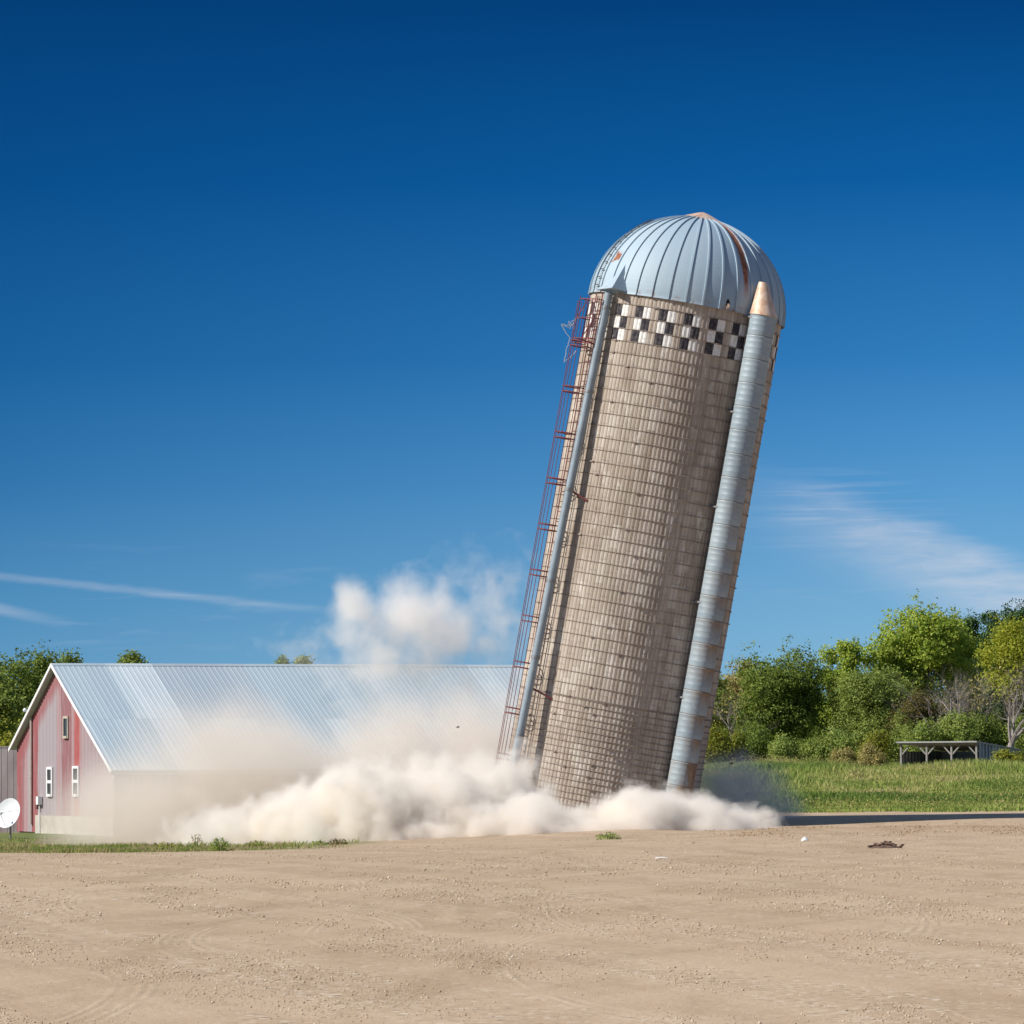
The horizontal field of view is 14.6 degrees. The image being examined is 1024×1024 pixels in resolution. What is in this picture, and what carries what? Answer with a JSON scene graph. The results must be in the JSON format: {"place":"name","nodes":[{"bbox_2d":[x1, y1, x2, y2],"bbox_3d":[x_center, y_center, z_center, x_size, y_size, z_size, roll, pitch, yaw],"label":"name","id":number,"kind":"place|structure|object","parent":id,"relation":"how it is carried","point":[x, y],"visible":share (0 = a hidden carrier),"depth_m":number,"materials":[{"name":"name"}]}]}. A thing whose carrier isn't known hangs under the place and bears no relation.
{"place":"outdoors","nodes":[
{"label":"outdoors","id":0,"kind":"place"},
{"bbox_2d":[0,829,386,852],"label":"verge grass","id":1,"kind":"structure","parent":0,"point":[131,844],"depth_m":114.54,"materials":[{"name":"green plant"}]},
{"bbox_2d":[0,761,1023,1023],"bbox_3d":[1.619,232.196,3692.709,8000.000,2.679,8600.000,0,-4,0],"label":"ground","id":2,"kind":"structure","parent":0,"point":[792,985],"depth_m":45.06,"materials":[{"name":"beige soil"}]},
{"bbox_2d":[0,746,19,832],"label":"outbuilding","id":3,"kind":"structure","parent":2,"relation":"on","point":[8,774],"depth_m":154.48,"materials":[{"name":"grey metal"}]},
{"bbox_2d":[0,798,19,838],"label":"satellite dish","id":4,"kind":"object","parent":2,"relation":"on","point":[9,811],"visible":0.98,"depth_m":139.59,"materials":[{"name":"white paint"}]},
{"bbox_2d":[0,715,19,745],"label":"shrub","id":5,"kind":"object","parent":2,"relation":"on","point":[3,742],"visible":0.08,"depth_m":177.18,"materials":[{"name":"green plant"}]},
{"bbox_2d":[0,652,34,743],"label":"cottonwood tree","id":6,"kind":"object","parent":2,"relation":"on","point":[10,704],"visible":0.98,"depth_m":199.20,"materials":[{"name":"green plant"}]},
{"bbox_2d":[0,645,39,745],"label":"cottonwood tree","id":7,"kind":"object","parent":2,"relation":"on","point":[16,670],"visible":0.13,"depth_m":204.21,"materials":[{"name":"green plant"}]},
{"bbox_2d":[17,639,69,704],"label":"cottonwood tree","id":8,"kind":"object","parent":2,"relation":"on","point":[42,662],"visible":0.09,"depth_m":207.37,"materials":[{"name":"green plant"}]},
{"bbox_2d":[57,647,83,662],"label":"cottonwood tree","id":9,"kind":"object","parent":2,"relation":"on","point":[72,660],"visible":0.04,"depth_m":213.43,"materials":[{"name":"green plant"}]},
{"bbox_2d":[116,649,149,662],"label":"cottonwood tree","id":10,"kind":"object","parent":2,"relation":"on","point":[128,657],"visible":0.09,"depth_m":219.62,"materials":[{"name":"green plant"}]},
{"bbox_2d":[149,842,176,848],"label":"weed","id":11,"kind":"object","parent":2,"relation":"on","point":[162,846],"visible":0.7,"depth_m":103.35,"materials":[{"name":"green plant"}]},
{"bbox_2d":[191,834,201,843],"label":"weed","id":12,"kind":"object","parent":2,"relation":"on","point":[196,838],"visible":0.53,"depth_m":111.98,"materials":[{"name":"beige plant"}]},
{"bbox_2d":[208,837,231,850],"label":"weed","id":13,"kind":"object","parent":2,"relation":"on","point":[216,844],"visible":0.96,"depth_m":99.44,"materials":[{"name":"green plant"}]},
{"bbox_2d":[248,840,272,846],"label":"weed","id":14,"kind":"object","parent":2,"relation":"on","point":[256,843],"visible":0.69,"depth_m":106.37,"materials":[{"name":"green plant"}]},
{"bbox_2d":[274,654,291,663],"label":"cottonwood tree","id":15,"kind":"object","parent":2,"relation":"on","point":[282,660],"visible":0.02,"depth_m":224.93,"materials":[{"name":"green plant"}]},
{"bbox_2d":[8,663,569,836],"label":"barn","id":16,"kind":"structure","parent":2,"relation":"on","point":[128,749],"depth_m":147.72,"materials":[{"name":"red metal"}]},
{"bbox_2d":[46,767,52,796],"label":"window","id":17,"kind":"structure","parent":16,"relation":"in","point":[49,770],"depth_m":149.50,"materials":[{"name":"white glass"}]},
{"bbox_2d":[62,716,68,738],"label":"window","id":18,"kind":"structure","parent":16,"relation":"in","point":[65,718],"depth_m":147.76,"materials":[{"name":"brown wood"}]},
{"bbox_2d":[72,766,79,796],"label":"window","id":19,"kind":"structure","parent":16,"relation":"in","point":[75,769],"depth_m":146.53,"materials":[{"name":"white glass"}]},
{"bbox_2d":[292,652,314,663],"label":"cottonwood tree","id":20,"kind":"object","parent":2,"relation":"on","point":[301,659],"visible":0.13,"depth_m":224.64,"materials":[{"name":"green plant"}]},
{"bbox_2d":[310,840,326,844],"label":"weed","id":21,"kind":"object","parent":2,"relation":"on","point":[318,842],"visible":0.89,"depth_m":107.68,"materials":[{"name":"green plant"}]},
{"bbox_2d":[326,838,347,844],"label":"weed","id":22,"kind":"object","parent":2,"relation":"on","point":[333,842],"visible":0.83,"depth_m":107.67,"materials":[{"name":"green plant"}]},
{"bbox_2d":[595,831,620,839],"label":"weed","id":23,"kind":"object","parent":2,"relation":"on","point":[607,837],"visible":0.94,"depth_m":99.07,"materials":[{"name":"green plant"}]},
{"bbox_2d":[495,212,785,826],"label":"silo","id":24,"kind":"object","parent":2,"relation":"on","point":[685,316],"visible":1,"depth_m":124.07,"materials":[{"name":"concrete"}]},
{"bbox_2d":[705,723,730,762],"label":"shrub","id":25,"kind":"object","parent":2,"relation":"on","point":[716,740],"visible":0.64,"depth_m":289.61,"materials":[{"name":"green plant"}]},
{"bbox_2d":[704,674,746,762],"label":"elm tree","id":26,"kind":"object","parent":2,"relation":"on","point":[722,685],"visible":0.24,"depth_m":304.44,"materials":[{"name":"green plant"}]},
{"bbox_2d":[711,682,750,735],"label":"bare tree","id":27,"kind":"object","parent":2,"relation":"on","point":[727,718],"visible":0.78,"depth_m":299.03,"materials":[{"name":"plant"}]},
{"bbox_2d":[717,726,754,761],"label":"shrub","id":28,"kind":"object","parent":2,"relation":"on","point":[732,752],"visible":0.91,"depth_m":289.96,"materials":[{"name":"green plant"}]},
{"bbox_2d":[721,655,757,734],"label":"elm tree","id":29,"kind":"object","parent":2,"relation":"on","point":[735,686],"visible":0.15,"depth_m":308.70,"materials":[{"name":"green plant"}]},
{"bbox_2d":[731,718,772,760],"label":"shrub","id":30,"kind":"object","parent":2,"relation":"on","point":[756,741],"visible":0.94,"depth_m":289.69,"materials":[{"name":"green plant"}]},
{"bbox_2d":[726,709,778,760],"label":"bare tree","id":31,"kind":"object","parent":2,"relation":"on","point":[754,731],"visible":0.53,"depth_m":297.52,"materials":[{"name":"plant"}]},
{"bbox_2d":[727,634,836,746],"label":"oak tree","id":32,"kind":"object","parent":2,"relation":"on","point":[777,693],"visible":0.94,"depth_m":298.48,"materials":[{"name":"green plant"}]},
{"bbox_2d":[765,730,807,760],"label":"shrub","id":33,"kind":"object","parent":2,"relation":"on","point":[779,747],"visible":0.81,"depth_m":287.04,"materials":[{"name":"green plant"}]},
{"bbox_2d":[793,736,830,761],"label":"shrub","id":34,"kind":"object","parent":2,"relation":"on","point":[814,749],"visible":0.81,"depth_m":286.11,"materials":[{"name":"green plant"}]},
{"bbox_2d":[816,644,840,735],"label":"aspen tree","id":35,"kind":"object","parent":2,"relation":"on","point":[828,657],"visible":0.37,"depth_m":314.27,"materials":[{"name":"green plant"}]},
{"bbox_2d":[818,725,856,761],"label":"shrub","id":36,"kind":"object","parent":2,"relation":"on","point":[840,739],"visible":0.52,"depth_m":285.78,"materials":[{"name":"green plant"}]},
{"bbox_2d":[827,742,859,764],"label":"shrub","id":37,"kind":"object","parent":2,"relation":"on","point":[848,753],"visible":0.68,"depth_m":279.10,"materials":[{"name":"green plant"}]},
{"bbox_2d":[828,635,864,700],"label":"aspen tree","id":38,"kind":"object","parent":2,"relation":"on","point":[849,653],"visible":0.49,"depth_m":313.57,"materials":[{"name":"green plant"}]},
{"bbox_2d":[687,821,1023,837],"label":"dry straw","id":39,"kind":"object","parent":2,"relation":"on","point":[919,826],"visible":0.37,"depth_m":103.38,"materials":[{"name":"beige plant"}]},
{"bbox_2d":[695,757,1023,814],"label":"field grass","id":40,"kind":"structure","parent":2,"relation":"on","point":[781,775],"depth_m":185.34,"materials":[{"name":"green plant"}]},
{"bbox_2d":[696,753,1023,809],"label":"field weeds","id":41,"kind":"object","parent":2,"relation":"on","point":[1001,792],"visible":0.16,"depth_m":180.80,"materials":[{"name":"green plant"}]},
{"bbox_2d":[809,647,922,761],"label":"oak tree","id":42,"kind":"object","parent":2,"relation":"on","point":[865,700],"visible":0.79,"depth_m":296.16,"materials":[{"name":"green plant"}]},
{"bbox_2d":[710,688,1023,762],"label":"woods","id":43,"kind":"object","parent":2,"relation":"on","point":[817,731],"visible":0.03,"depth_m":323.66,"materials":[{"name":"green plant"}]},
{"bbox_2d":[855,741,888,766],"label":"shrub","id":44,"kind":"object","parent":2,"relation":"on","point":[867,755],"visible":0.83,"depth_m":276.06,"materials":[{"name":"green plant"}]},
{"bbox_2d":[854,725,891,764],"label":"shrub","id":45,"kind":"object","parent":2,"relation":"on","point":[879,741],"visible":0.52,"depth_m":283.19,"materials":[{"name":"green plant"}]},
{"bbox_2d":[867,841,903,847],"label":"scrap pile","id":46,"kind":"object","parent":2,"relation":"on","point":[886,844],"visible":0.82,"depth_m":82.78,"materials":[{"name":"brown"}]},
{"bbox_2d":[860,705,918,762],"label":"shrub","id":47,"kind":"object","parent":2,"relation":"on","point":[892,745],"visible":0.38,"depth_m":288.32,"materials":[{"name":"green plant"}]},
{"bbox_2d":[857,627,936,762],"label":"ash tree","id":48,"kind":"object","parent":2,"relation":"on","point":[888,659],"visible":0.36,"depth_m":315.40,"materials":[{"name":"green plant"}]},
{"bbox_2d":[883,687,951,736],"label":"maple tree","id":49,"kind":"object","parent":2,"relation":"on","point":[925,711],"visible":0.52,"depth_m":290.65,"materials":[{"name":"green plant"}]},
{"bbox_2d":[893,716,947,756],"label":"shrub","id":50,"kind":"object","parent":2,"relation":"on","point":[924,734],"visible":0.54,"depth_m":282.83,"materials":[{"name":"green plant"}]},
{"bbox_2d":[865,589,980,713],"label":"ash tree","id":51,"kind":"object","parent":2,"relation":"on","point":[935,641],"visible":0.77,"depth_m":315.96,"materials":[{"name":"green plant"}]},
{"bbox_2d":[884,680,981,730],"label":"bare tree","id":52,"kind":"object","parent":2,"relation":"on","point":[937,704],"visible":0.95,"depth_m":289.60,"materials":[{"name":"plant"}]},
{"bbox_2d":[896,741,1020,764],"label":"livestock shelter","id":53,"kind":"object","parent":2,"relation":"on","point":[963,750],"visible":0.54,"depth_m":264.99,"materials":[{"name":"grey wood"}]},
{"bbox_2d":[933,708,987,741],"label":"shrub","id":54,"kind":"object","parent":2,"relation":"on","point":[957,728],"visible":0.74,"depth_m":283.11,"materials":[{"name":"green plant"}]},
{"bbox_2d":[936,625,988,718],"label":"ash tree","id":55,"kind":"object","parent":2,"relation":"on","point":[968,655],"visible":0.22,"depth_m":319.80,"materials":[{"name":"green plant"}]},
{"bbox_2d":[918,661,1006,718],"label":"bare tree","id":56,"kind":"object","parent":2,"relation":"on","point":[958,696],"visible":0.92,"depth_m":288.62,"materials":[{"name":"plant"}]},
{"bbox_2d":[941,609,996,723],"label":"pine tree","id":57,"kind":"object","parent":2,"relation":"on","point":[972,622],"visible":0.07,"depth_m":328.62,"materials":[{"name":"green plant"}]},
{"bbox_2d":[934,667,1007,724],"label":"bare tree","id":58,"kind":"object","parent":2,"relation":"on","point":[975,697],"visible":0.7,"depth_m":290.02,"materials":[{"name":"plant"}]},
{"bbox_2d":[972,610,1001,721],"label":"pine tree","id":59,"kind":"object","parent":2,"relation":"on","point":[985,616],"visible":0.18,"depth_m":327.50,"materials":[{"name":"green plant"}]},
{"bbox_2d":[967,708,1007,745],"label":"shrub","id":60,"kind":"object","parent":2,"relation":"on","point":[988,730],"visible":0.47,"depth_m":285.19,"materials":[{"name":"green plant"}]},
{"bbox_2d":[972,609,1023,746],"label":"yellow tree","id":61,"kind":"object","parent":2,"relation":"on","point":[1011,649],"visible":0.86,"depth_m":308.13,"materials":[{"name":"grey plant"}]},
{"bbox_2d":[979,656,1023,747],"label":"bare tree","id":62,"kind":"object","parent":2,"relation":"on","point":[1013,736],"visible":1,"depth_m":280.62,"materials":[{"name":"plant"}]},
{"bbox_2d":[982,598,1023,722],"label":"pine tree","id":63,"kind":"object","parent":2,"relation":"on","point":[1017,614],"visible":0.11,"depth_m":325.63,"materials":[{"name":"green plant"}]},
{"bbox_2d":[990,745,1023,763],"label":"shrub","id":64,"kind":"object","parent":2,"relation":"on","point":[1008,754],"visible":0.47,"depth_m":251.21,"materials":[{"name":"green plant"}]},
{"bbox_2d":[1000,712,1023,759],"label":"shrub","id":65,"kind":"object","parent":2,"relation":"on","point":[1019,742],"visible":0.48,"depth_m":284.52,"materials":[{"name":"green plant"}]},
{"bbox_2d":[0,0,1023,747],"label":"sky","id":66,"kind":"structure","parent":0,"point":[288,288],"materials":[{"name":"blue"}]}
]}

